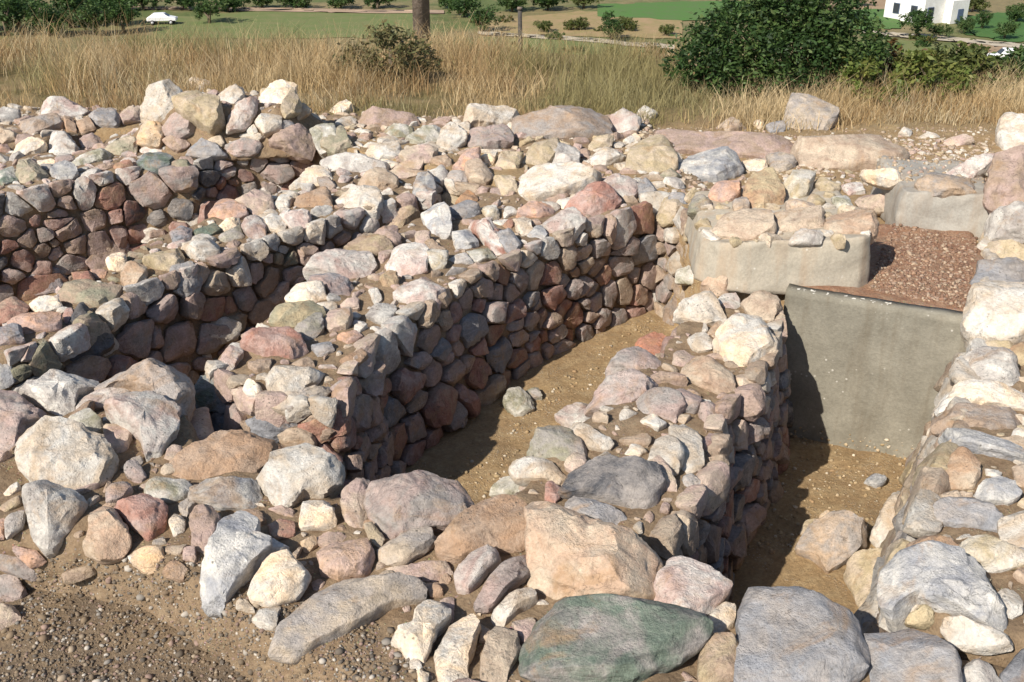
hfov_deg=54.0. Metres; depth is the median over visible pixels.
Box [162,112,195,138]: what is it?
stone
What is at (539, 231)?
stone
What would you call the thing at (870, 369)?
concrete slab
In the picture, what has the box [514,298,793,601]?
stone wall
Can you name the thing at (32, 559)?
stone
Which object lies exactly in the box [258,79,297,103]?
stone
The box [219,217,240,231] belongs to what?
stone
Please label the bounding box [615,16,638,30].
tree
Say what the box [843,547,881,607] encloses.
stone
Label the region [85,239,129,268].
stone
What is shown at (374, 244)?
stone
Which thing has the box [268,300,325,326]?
stone
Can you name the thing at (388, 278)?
stone
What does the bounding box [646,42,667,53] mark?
tree
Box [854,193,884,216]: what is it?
stone
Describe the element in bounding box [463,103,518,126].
stone
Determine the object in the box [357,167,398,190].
stone
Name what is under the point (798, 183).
stone
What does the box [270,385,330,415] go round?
stone
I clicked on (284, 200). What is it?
stone
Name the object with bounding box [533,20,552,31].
tree
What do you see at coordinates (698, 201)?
stone
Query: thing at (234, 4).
tree
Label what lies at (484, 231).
stone
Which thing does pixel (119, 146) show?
stone
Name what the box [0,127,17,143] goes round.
stone
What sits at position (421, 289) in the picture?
stone
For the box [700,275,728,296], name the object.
stone
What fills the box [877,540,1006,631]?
stone
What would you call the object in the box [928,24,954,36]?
tree
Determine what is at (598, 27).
scrub
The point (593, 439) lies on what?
stone
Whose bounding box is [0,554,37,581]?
stone
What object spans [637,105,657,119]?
stone
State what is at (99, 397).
stone
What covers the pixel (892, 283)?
red pebbles
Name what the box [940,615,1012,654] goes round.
stone
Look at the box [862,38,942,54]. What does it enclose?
grass field
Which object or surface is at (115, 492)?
stone
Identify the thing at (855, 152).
boulder
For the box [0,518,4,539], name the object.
stone
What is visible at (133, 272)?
stone
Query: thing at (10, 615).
stone
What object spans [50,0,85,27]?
tree
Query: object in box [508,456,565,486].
stone
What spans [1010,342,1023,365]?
boulder
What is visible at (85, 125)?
stone
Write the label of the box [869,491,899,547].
stone
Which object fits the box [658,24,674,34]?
tree
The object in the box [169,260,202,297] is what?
stone
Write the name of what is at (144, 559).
stone
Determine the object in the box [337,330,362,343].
stone
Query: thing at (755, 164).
stone
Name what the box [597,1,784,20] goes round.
green field
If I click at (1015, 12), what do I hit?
tree
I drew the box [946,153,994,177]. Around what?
stone
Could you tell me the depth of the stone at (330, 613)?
3.00 m
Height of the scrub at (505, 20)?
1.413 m
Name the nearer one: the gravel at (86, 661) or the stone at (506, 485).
the gravel at (86, 661)
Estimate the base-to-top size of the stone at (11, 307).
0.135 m
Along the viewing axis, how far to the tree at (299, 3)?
158.09 m
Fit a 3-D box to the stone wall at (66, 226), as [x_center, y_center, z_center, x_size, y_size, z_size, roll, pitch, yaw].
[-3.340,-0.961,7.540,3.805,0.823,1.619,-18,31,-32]
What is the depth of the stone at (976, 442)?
3.71 m
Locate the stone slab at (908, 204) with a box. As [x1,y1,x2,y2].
[870,155,988,240]
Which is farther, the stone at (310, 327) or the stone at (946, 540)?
the stone at (310, 327)
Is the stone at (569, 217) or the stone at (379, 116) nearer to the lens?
the stone at (569, 217)
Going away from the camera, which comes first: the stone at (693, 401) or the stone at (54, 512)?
the stone at (54, 512)
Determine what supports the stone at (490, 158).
on the stone wall at (668, 213)
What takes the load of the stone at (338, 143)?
on the stone wall at (668, 213)
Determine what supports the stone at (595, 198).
on the stone wall at (415, 384)
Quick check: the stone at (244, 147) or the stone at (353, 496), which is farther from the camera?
the stone at (244, 147)
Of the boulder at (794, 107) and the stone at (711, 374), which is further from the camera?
the boulder at (794, 107)
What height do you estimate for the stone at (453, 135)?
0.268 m
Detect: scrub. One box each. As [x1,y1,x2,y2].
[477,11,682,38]
[497,14,513,22]
[545,30,564,39]
[547,31,558,37]
[563,24,585,29]
[593,25,605,30]
[908,33,921,38]
[914,40,931,46]
[915,35,932,41]
[917,34,937,42]
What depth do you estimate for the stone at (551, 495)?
3.60 m
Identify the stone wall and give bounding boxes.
[0,109,121,150]
[0,134,313,301]
[0,170,446,391]
[0,400,1004,681]
[205,192,658,497]
[312,114,708,325]
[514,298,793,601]
[854,176,1023,667]
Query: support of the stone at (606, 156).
on the stone wall at (668, 213)
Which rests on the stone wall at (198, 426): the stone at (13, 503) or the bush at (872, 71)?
the stone at (13, 503)
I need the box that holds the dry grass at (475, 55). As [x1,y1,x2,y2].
[0,3,1023,136]
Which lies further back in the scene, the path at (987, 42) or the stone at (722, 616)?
the path at (987, 42)
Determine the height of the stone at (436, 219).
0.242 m
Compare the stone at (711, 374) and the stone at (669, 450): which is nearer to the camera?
the stone at (669, 450)
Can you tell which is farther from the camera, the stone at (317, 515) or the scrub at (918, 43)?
the scrub at (918, 43)
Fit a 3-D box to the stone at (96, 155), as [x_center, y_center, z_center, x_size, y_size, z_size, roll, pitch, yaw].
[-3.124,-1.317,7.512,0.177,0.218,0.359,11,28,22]
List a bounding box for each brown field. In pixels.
[828,0,885,9]
[956,43,1017,52]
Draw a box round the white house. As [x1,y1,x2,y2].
[883,0,969,23]
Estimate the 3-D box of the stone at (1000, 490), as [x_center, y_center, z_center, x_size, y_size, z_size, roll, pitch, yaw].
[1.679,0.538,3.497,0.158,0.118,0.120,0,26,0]
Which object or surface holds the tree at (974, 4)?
on the ground at (486, 426)
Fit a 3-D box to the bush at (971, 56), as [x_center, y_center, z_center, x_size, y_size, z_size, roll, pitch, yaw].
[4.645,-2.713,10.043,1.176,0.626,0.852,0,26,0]
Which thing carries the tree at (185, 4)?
on the ground at (486, 426)
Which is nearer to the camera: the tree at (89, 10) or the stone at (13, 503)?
the stone at (13, 503)
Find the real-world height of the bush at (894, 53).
0.643 m
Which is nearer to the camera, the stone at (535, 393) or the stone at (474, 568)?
the stone at (474, 568)
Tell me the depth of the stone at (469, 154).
7.09 m
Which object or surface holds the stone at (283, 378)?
on the stone wall at (415, 384)
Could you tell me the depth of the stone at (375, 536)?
3.33 m
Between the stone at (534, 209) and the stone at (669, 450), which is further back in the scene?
the stone at (534, 209)
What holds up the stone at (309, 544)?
on the stone wall at (198, 426)
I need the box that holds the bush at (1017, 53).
[1002,41,1023,75]
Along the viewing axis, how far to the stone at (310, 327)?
4.77 m
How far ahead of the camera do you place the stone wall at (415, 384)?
5.38 m
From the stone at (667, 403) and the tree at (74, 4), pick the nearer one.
the stone at (667, 403)
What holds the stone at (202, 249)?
on the stone wall at (152, 316)
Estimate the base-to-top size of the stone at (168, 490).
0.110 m
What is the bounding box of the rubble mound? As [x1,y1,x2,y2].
[130,91,323,160]
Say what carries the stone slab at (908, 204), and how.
on the ground at (486, 426)
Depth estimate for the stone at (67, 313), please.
4.96 m
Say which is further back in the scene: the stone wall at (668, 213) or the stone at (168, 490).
the stone wall at (668, 213)
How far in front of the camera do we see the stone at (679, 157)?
7.31 m
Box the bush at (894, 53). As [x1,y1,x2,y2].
[879,38,940,75]
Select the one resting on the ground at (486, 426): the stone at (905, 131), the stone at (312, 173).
the stone at (905, 131)
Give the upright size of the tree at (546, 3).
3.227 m
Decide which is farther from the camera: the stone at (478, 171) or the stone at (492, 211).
the stone at (478, 171)
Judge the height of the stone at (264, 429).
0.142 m
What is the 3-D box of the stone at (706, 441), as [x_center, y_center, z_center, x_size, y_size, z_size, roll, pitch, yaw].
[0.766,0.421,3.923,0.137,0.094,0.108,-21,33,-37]
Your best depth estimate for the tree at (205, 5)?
143.44 m
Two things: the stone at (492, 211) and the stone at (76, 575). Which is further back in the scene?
the stone at (492, 211)
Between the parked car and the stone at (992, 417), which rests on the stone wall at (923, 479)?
the stone at (992, 417)
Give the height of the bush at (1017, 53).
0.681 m
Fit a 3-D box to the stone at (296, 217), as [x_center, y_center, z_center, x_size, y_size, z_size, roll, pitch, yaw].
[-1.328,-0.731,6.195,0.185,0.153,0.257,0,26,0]
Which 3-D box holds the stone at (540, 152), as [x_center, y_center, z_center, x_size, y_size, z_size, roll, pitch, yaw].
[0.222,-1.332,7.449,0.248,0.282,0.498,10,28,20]
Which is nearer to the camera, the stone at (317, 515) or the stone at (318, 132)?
the stone at (317, 515)
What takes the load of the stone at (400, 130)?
on the ground at (486, 426)
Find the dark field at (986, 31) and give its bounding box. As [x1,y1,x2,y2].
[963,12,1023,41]
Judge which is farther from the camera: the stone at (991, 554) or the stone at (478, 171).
the stone at (478, 171)
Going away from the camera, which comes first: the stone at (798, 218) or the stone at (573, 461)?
the stone at (573, 461)
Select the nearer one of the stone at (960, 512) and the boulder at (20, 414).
the stone at (960, 512)
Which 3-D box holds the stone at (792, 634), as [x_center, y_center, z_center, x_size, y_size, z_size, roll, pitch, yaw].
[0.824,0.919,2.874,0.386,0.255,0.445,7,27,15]
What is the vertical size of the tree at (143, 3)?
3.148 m
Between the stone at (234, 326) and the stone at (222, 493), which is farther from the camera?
the stone at (234, 326)
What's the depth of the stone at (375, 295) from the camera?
5.16 m
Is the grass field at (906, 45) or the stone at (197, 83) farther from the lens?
the grass field at (906, 45)
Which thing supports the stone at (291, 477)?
on the stone wall at (198, 426)
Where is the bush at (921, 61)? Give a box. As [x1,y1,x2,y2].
[888,44,980,101]
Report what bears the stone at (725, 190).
on the concrete block
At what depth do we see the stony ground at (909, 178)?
7.87 m
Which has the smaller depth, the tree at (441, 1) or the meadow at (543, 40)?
the meadow at (543, 40)
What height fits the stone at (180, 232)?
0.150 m
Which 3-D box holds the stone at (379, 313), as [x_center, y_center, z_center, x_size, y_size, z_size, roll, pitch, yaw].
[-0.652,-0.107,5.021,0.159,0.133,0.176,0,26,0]
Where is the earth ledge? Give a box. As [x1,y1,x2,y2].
[784,224,983,311]
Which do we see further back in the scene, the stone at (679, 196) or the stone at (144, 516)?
the stone at (679, 196)
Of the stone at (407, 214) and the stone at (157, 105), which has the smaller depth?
the stone at (407, 214)
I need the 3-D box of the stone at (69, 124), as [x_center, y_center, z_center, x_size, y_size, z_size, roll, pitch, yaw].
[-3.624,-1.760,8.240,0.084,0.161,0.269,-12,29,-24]
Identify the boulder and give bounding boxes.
[0,389,46,451]
[14,415,118,488]
[65,302,114,361]
[268,123,315,163]
[302,249,377,280]
[384,242,428,276]
[517,161,601,201]
[625,134,677,172]
[783,92,839,130]
[790,134,909,170]
[795,510,867,573]
[946,446,981,489]
[960,280,1023,344]
[969,257,1023,284]
[982,145,1023,213]
[983,201,1023,243]
[995,112,1023,150]
[997,510,1023,546]
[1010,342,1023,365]
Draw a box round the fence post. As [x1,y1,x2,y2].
[517,7,522,46]
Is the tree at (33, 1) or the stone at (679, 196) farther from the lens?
the tree at (33, 1)
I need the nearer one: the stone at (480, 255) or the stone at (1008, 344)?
the stone at (1008, 344)
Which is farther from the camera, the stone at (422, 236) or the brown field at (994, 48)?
the brown field at (994, 48)
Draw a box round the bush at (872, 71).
[832,50,915,105]
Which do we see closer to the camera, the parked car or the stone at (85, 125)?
the stone at (85, 125)
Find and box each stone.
[0,106,21,121]
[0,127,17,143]
[0,144,10,152]
[0,166,17,185]
[0,296,29,325]
[0,323,25,345]
[0,363,16,388]
[0,495,22,511]
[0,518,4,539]
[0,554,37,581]
[0,574,27,602]
[0,603,21,630]
[3,482,21,495]
[4,510,25,539]
[7,311,62,333]
[11,136,47,154]
[12,545,46,569]
[15,158,48,182]
[18,369,99,415]
[19,112,63,134]
[22,479,87,558]
[23,266,67,295]
[29,295,62,311]
[37,159,54,164]
[39,96,88,118]
[49,130,79,155]
[50,160,78,179]
[57,279,122,307]
[61,565,96,584]
[63,115,76,132]
[63,308,73,322]
[69,408,103,433]
[71,271,94,280]
[72,148,113,165]
[75,387,130,410]
[76,117,95,135]
[79,133,102,147]
[82,506,131,564]
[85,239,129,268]
[88,107,121,127]
[91,269,106,279]
[94,358,195,421]
[103,390,181,461]
[103,423,132,452]
[104,135,138,154]
[105,252,126,271]
[105,481,133,502]
[113,159,133,168]
[114,493,167,540]
[119,105,140,125]
[120,260,147,285]
[123,459,146,482]
[130,544,164,575]
[136,121,165,148]
[136,152,174,175]
[140,79,182,123]
[140,147,161,152]
[140,227,158,243]
[142,248,184,270]
[144,476,192,503]
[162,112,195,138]
[162,135,189,153]
[168,514,185,536]
[169,225,192,241]
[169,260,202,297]
[169,429,278,479]
[171,90,226,136]
[171,159,191,166]
[177,213,198,226]
[181,237,220,261]
[182,545,196,562]
[185,137,227,161]
[188,476,262,510]
[189,77,210,90]
[189,504,220,552]
[192,223,222,235]
[194,375,233,412]
[197,317,241,345]
[199,510,289,620]
[208,135,224,147]
[208,198,248,219]
[209,412,223,431]
[218,84,244,103]
[218,225,244,242]
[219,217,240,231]
[219,345,243,370]
[224,137,262,157]
[226,96,257,134]
[235,188,275,214]
[239,132,265,140]
[240,326,308,359]
[241,214,266,238]
[242,378,261,397]
[245,416,297,443]
[246,124,257,134]
[247,549,311,607]
[255,113,281,137]
[255,442,345,507]
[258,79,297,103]
[259,182,283,192]
[261,281,289,304]
[262,213,287,232]
[265,365,324,391]
[267,518,295,540]
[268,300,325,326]
[268,572,426,664]
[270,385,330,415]
[274,194,293,208]
[280,87,301,118]
[281,208,311,230]
[282,120,293,128]
[284,280,326,302]
[289,165,332,190]
[293,276,305,284]
[294,186,333,208]
[294,312,323,340]
[297,103,310,120]
[297,408,351,445]
[298,500,336,530]
[300,535,317,552]
[307,272,354,295]
[309,123,335,157]
[311,341,334,356]
[316,538,375,580]
[317,176,335,190]
[319,152,389,172]
[320,125,352,156]
[323,306,352,331]
[330,99,354,113]
[330,379,341,391]
[335,185,383,220]
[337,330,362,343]
[339,348,368,365]
[340,478,369,527]
[343,232,393,257]
[357,106,419,125]
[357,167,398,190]
[363,470,473,538]
[364,521,384,547]
[365,141,401,160]
[365,303,396,325]
[368,287,382,303]
[374,225,401,246]
[377,526,436,565]
[379,270,398,286]
[384,123,413,137]
[385,205,420,229]
[385,560,452,581]
[391,158,423,179]
[391,600,451,663]
[393,278,445,309]
[398,144,438,162]
[405,125,440,143]
[412,171,436,202]
[414,230,430,242]
[417,670,428,681]
[421,202,452,235]
[426,249,448,269]
[426,582,443,598]
[430,154,451,166]
[431,164,447,189]
[433,613,480,681]
[434,494,526,564]
[436,121,467,148]
[447,170,467,181]
[449,200,480,218]
[452,147,480,170]
[452,229,478,249]
[453,544,501,594]
[455,190,477,203]
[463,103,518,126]
[464,158,493,185]
[466,248,495,262]
[467,124,514,148]
[468,219,505,255]
[473,555,529,614]
[480,626,520,681]
[481,151,497,164]
[481,204,499,219]
[489,476,519,496]
[491,587,537,626]
[493,175,517,195]
[495,151,523,168]
[497,228,521,252]
[502,386,534,416]
[503,218,513,227]
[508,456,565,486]
[511,105,612,138]
[515,218,532,235]
[516,201,554,217]
[518,593,713,681]
[521,137,559,164]
[524,501,663,599]
[526,387,542,400]
[526,425,587,460]
[527,225,547,238]
[542,206,586,239]
[544,481,560,502]
[552,142,580,162]
[554,402,590,427]
[556,197,571,208]
[558,454,665,508]
[564,181,621,215]
[564,452,586,472]
[564,496,626,524]
[570,422,613,451]
[584,368,658,416]
[586,146,624,165]
[588,134,613,150]
[604,173,637,197]
[605,346,660,377]
[609,108,641,132]
[623,133,640,143]
[625,444,647,456]
[635,331,666,354]
[635,387,685,423]
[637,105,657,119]
[637,177,656,197]
[640,413,666,431]
[647,455,676,491]
[648,435,684,475]
[653,555,732,616]
[654,129,792,158]
[660,168,680,178]
[663,177,684,188]
[668,192,687,203]
[668,424,704,473]
[672,291,726,325]
[675,265,693,285]
[676,388,701,413]
[677,152,681,163]
[678,146,743,182]
[680,355,735,394]
[682,473,700,486]
[687,194,712,219]
[696,632,738,681]
[698,401,717,420]
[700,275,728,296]
[702,433,713,456]
[708,180,741,201]
[708,320,721,334]
[708,601,735,632]
[712,208,776,240]
[712,313,777,366]
[716,117,746,130]
[718,292,740,308]
[732,196,749,210]
[733,586,870,681]
[734,373,752,385]
[740,290,782,321]
[741,158,767,170]
[742,167,785,207]
[753,120,764,128]
[765,152,796,171]
[766,120,785,132]
[773,205,824,231]
[783,169,815,198]
[785,199,814,209]
[788,228,823,246]
[798,518,817,534]
[813,177,841,191]
[819,510,830,517]
[824,208,878,244]
[831,195,852,207]
[841,182,864,194]
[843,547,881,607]
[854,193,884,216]
[859,168,901,189]
[862,629,962,681]
[864,473,886,488]
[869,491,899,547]
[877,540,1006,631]
[898,127,912,136]
[904,604,934,629]
[905,535,957,547]
[914,172,976,198]
[918,131,939,138]
[930,402,1021,436]
[933,378,1023,416]
[933,496,1003,532]
[938,428,1023,462]
[939,490,961,497]
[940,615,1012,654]
[943,134,973,145]
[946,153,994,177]
[959,534,1023,572]
[961,658,1002,681]
[963,346,1019,385]
[973,476,1021,505]
[980,239,1023,260]
[985,340,1012,348]
[999,648,1023,681]
[1000,435,1023,448]
[1012,464,1023,486]
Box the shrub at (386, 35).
[332,19,442,83]
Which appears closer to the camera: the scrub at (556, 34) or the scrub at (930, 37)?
the scrub at (930, 37)
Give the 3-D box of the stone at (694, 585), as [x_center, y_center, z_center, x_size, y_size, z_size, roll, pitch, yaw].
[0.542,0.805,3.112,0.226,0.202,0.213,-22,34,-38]
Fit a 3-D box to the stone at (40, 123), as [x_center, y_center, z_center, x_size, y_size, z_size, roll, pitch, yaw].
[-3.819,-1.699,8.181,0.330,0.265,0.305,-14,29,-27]
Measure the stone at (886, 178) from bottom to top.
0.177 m
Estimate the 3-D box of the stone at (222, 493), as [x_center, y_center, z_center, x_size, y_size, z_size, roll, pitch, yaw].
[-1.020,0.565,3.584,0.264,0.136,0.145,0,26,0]
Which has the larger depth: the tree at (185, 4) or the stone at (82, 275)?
the tree at (185, 4)
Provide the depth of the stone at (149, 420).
3.91 m
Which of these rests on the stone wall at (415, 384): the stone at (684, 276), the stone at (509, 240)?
the stone at (509, 240)
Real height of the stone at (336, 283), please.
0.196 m
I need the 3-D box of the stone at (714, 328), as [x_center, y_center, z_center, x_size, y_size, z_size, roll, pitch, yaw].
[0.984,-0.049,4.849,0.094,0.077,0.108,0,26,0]
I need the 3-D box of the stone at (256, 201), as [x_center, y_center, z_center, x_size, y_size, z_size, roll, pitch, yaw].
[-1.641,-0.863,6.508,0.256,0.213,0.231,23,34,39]
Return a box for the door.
[956,9,963,20]
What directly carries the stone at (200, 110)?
on the rubble mound
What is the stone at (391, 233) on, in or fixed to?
on the stone wall at (415, 384)
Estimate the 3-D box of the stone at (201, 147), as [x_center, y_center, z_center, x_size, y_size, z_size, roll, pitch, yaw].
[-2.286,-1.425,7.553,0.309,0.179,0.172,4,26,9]
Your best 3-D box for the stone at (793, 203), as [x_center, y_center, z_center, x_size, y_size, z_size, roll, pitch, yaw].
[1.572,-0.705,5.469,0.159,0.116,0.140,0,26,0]
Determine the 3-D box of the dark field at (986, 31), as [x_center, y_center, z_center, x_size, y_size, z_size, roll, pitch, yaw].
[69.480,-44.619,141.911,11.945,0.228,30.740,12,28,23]
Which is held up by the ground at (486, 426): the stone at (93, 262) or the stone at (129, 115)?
the stone at (129, 115)
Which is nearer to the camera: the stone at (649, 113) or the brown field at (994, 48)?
the stone at (649, 113)
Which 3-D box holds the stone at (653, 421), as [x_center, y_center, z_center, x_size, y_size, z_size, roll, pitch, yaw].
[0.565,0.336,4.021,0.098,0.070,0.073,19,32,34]
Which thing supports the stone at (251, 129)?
on the rubble mound
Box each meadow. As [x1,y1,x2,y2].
[153,11,412,38]
[479,37,665,54]
[854,38,956,62]
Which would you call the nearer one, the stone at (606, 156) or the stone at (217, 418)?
the stone at (217, 418)
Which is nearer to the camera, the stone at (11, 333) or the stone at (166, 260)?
the stone at (11, 333)
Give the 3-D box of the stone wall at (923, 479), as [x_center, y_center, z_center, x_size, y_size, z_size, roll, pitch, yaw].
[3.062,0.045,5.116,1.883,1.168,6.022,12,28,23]
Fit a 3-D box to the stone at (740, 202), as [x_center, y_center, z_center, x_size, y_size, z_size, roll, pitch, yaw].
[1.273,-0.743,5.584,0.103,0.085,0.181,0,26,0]
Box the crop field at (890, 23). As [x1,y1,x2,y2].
[823,9,900,29]
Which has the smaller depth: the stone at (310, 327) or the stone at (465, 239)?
the stone at (310, 327)
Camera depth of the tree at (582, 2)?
155.10 m
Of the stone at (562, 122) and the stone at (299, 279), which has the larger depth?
the stone at (562, 122)
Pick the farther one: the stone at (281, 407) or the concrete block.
the concrete block
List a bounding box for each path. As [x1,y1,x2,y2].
[478,31,674,48]
[864,31,1023,47]
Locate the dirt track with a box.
[132,6,443,12]
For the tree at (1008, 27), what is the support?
on the ground at (486, 426)
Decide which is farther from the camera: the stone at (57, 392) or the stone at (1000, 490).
the stone at (57, 392)
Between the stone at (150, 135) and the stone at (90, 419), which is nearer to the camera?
the stone at (90, 419)
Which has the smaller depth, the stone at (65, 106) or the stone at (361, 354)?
the stone at (361, 354)
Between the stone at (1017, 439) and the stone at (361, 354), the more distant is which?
the stone at (361, 354)
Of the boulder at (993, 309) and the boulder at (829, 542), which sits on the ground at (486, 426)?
the boulder at (829, 542)
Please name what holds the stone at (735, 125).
on the ground at (486, 426)
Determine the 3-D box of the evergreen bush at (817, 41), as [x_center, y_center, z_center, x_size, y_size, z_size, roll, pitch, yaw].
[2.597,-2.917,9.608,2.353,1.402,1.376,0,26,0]
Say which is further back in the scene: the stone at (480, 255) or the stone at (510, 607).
the stone at (480, 255)
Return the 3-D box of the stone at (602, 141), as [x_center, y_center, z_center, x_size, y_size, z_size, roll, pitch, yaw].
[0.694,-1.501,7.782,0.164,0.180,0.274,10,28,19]
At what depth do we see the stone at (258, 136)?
7.62 m
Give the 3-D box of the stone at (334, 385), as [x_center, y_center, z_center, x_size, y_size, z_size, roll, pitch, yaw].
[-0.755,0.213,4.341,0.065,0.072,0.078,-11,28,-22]
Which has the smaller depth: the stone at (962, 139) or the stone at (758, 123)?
the stone at (962, 139)
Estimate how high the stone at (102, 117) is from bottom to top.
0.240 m
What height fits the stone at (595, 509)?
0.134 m
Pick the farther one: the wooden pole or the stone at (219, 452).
the wooden pole
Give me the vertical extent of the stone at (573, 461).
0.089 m
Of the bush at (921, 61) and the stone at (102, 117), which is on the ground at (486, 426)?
the bush at (921, 61)
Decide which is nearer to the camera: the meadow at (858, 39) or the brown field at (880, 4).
the meadow at (858, 39)
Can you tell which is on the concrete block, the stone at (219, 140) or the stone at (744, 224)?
the stone at (744, 224)
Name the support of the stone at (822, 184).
on the concrete block
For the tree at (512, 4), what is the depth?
152.53 m
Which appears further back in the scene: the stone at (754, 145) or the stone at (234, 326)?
the stone at (754, 145)
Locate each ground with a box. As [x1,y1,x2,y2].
[0,0,1023,681]
[638,126,996,182]
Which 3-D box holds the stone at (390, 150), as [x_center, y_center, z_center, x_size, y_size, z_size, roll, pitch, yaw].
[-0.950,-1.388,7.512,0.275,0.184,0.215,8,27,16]
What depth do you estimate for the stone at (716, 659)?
2.83 m
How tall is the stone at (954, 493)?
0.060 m
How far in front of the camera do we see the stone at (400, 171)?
7.17 m
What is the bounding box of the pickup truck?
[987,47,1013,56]
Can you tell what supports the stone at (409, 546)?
on the stone wall at (198, 426)
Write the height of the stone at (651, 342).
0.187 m
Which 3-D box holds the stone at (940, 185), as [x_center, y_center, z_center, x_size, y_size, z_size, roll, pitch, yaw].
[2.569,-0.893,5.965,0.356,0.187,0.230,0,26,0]
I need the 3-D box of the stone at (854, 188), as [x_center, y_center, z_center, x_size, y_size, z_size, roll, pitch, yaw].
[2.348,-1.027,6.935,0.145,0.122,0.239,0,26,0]
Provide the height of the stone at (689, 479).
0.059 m
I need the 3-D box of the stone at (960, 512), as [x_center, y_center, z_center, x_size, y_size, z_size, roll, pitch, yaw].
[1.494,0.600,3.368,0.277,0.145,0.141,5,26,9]
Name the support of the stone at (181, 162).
on the stone wall at (66, 226)
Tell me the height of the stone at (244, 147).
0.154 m
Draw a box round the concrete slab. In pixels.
[783,283,965,458]
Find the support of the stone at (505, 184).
on the stone wall at (668, 213)
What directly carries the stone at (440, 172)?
on the stone wall at (668, 213)
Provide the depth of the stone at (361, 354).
4.54 m
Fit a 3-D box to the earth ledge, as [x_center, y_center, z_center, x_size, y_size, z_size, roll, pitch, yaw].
[2.085,-0.054,5.604,1.340,0.825,1.414,0,26,0]
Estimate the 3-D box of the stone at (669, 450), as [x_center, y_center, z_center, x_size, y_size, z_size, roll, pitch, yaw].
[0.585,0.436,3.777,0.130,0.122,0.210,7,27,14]
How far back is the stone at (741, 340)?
4.59 m
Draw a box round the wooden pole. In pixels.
[412,0,430,43]
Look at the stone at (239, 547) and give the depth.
3.15 m
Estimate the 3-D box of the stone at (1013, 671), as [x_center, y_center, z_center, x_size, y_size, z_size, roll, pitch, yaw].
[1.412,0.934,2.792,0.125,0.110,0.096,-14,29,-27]
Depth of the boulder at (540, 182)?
6.66 m
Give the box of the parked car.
[146,12,177,24]
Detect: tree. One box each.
[0,0,33,35]
[0,0,38,26]
[10,0,42,14]
[18,0,76,35]
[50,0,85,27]
[65,0,114,34]
[87,0,129,25]
[98,0,142,32]
[130,0,161,9]
[164,0,195,8]
[190,0,228,22]
[213,0,246,11]
[241,0,283,6]
[280,0,311,7]
[326,0,355,8]
[364,0,394,8]
[438,0,459,8]
[441,0,483,16]
[468,4,501,30]
[496,0,528,11]
[531,0,567,9]
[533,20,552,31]
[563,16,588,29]
[571,0,601,7]
[601,10,625,39]
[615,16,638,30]
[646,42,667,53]
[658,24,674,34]
[850,0,874,4]
[897,8,933,35]
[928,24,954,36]
[954,16,977,33]
[969,0,991,11]
[975,9,993,27]
[991,20,1020,37]
[1005,2,1023,20]
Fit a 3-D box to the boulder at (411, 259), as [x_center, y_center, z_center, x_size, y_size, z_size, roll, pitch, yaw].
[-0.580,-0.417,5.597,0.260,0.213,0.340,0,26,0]
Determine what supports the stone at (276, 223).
on the stone wall at (152, 316)
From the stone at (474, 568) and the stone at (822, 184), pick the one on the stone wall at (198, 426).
the stone at (474, 568)
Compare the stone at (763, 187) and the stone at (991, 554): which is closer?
the stone at (991, 554)
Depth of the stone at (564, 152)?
7.37 m
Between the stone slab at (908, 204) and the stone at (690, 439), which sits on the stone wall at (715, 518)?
the stone at (690, 439)
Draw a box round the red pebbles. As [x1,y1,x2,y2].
[868,223,978,307]
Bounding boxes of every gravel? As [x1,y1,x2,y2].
[0,553,432,681]
[445,281,913,554]
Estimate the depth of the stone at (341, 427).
4.23 m
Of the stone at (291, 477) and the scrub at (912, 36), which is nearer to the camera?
the stone at (291, 477)
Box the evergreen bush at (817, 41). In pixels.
[658,0,899,97]
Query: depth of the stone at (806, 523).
4.54 m
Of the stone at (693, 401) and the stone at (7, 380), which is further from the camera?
the stone at (7, 380)
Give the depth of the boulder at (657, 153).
7.19 m
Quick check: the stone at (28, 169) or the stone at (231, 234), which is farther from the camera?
the stone at (28, 169)
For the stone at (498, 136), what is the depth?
7.78 m
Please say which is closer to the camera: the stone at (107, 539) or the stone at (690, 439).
the stone at (107, 539)
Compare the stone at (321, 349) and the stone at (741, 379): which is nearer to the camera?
the stone at (741, 379)
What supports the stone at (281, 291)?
on the stone wall at (152, 316)
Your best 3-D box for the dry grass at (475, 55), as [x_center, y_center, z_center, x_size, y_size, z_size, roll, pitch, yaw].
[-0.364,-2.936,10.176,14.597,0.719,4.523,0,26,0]
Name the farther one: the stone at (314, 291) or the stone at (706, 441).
the stone at (314, 291)
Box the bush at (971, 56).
[931,38,1023,91]
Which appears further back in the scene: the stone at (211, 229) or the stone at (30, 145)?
the stone at (30, 145)
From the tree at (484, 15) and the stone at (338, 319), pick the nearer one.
the stone at (338, 319)
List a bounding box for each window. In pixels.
[892,2,900,13]
[910,5,917,11]
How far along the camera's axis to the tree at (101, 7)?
140.41 m
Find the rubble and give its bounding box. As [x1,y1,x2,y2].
[0,87,1023,681]
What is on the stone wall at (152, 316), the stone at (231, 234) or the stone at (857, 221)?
the stone at (231, 234)
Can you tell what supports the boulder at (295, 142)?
on the stone wall at (66, 226)
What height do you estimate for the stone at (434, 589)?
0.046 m
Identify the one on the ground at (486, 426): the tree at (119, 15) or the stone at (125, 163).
the tree at (119, 15)
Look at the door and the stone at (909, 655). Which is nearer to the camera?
the stone at (909, 655)
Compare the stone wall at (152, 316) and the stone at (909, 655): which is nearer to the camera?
the stone at (909, 655)
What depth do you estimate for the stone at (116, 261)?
5.53 m
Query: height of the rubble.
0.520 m
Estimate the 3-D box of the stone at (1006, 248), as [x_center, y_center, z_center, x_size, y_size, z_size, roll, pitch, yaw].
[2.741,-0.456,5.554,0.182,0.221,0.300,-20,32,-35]
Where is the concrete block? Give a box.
[685,183,870,294]

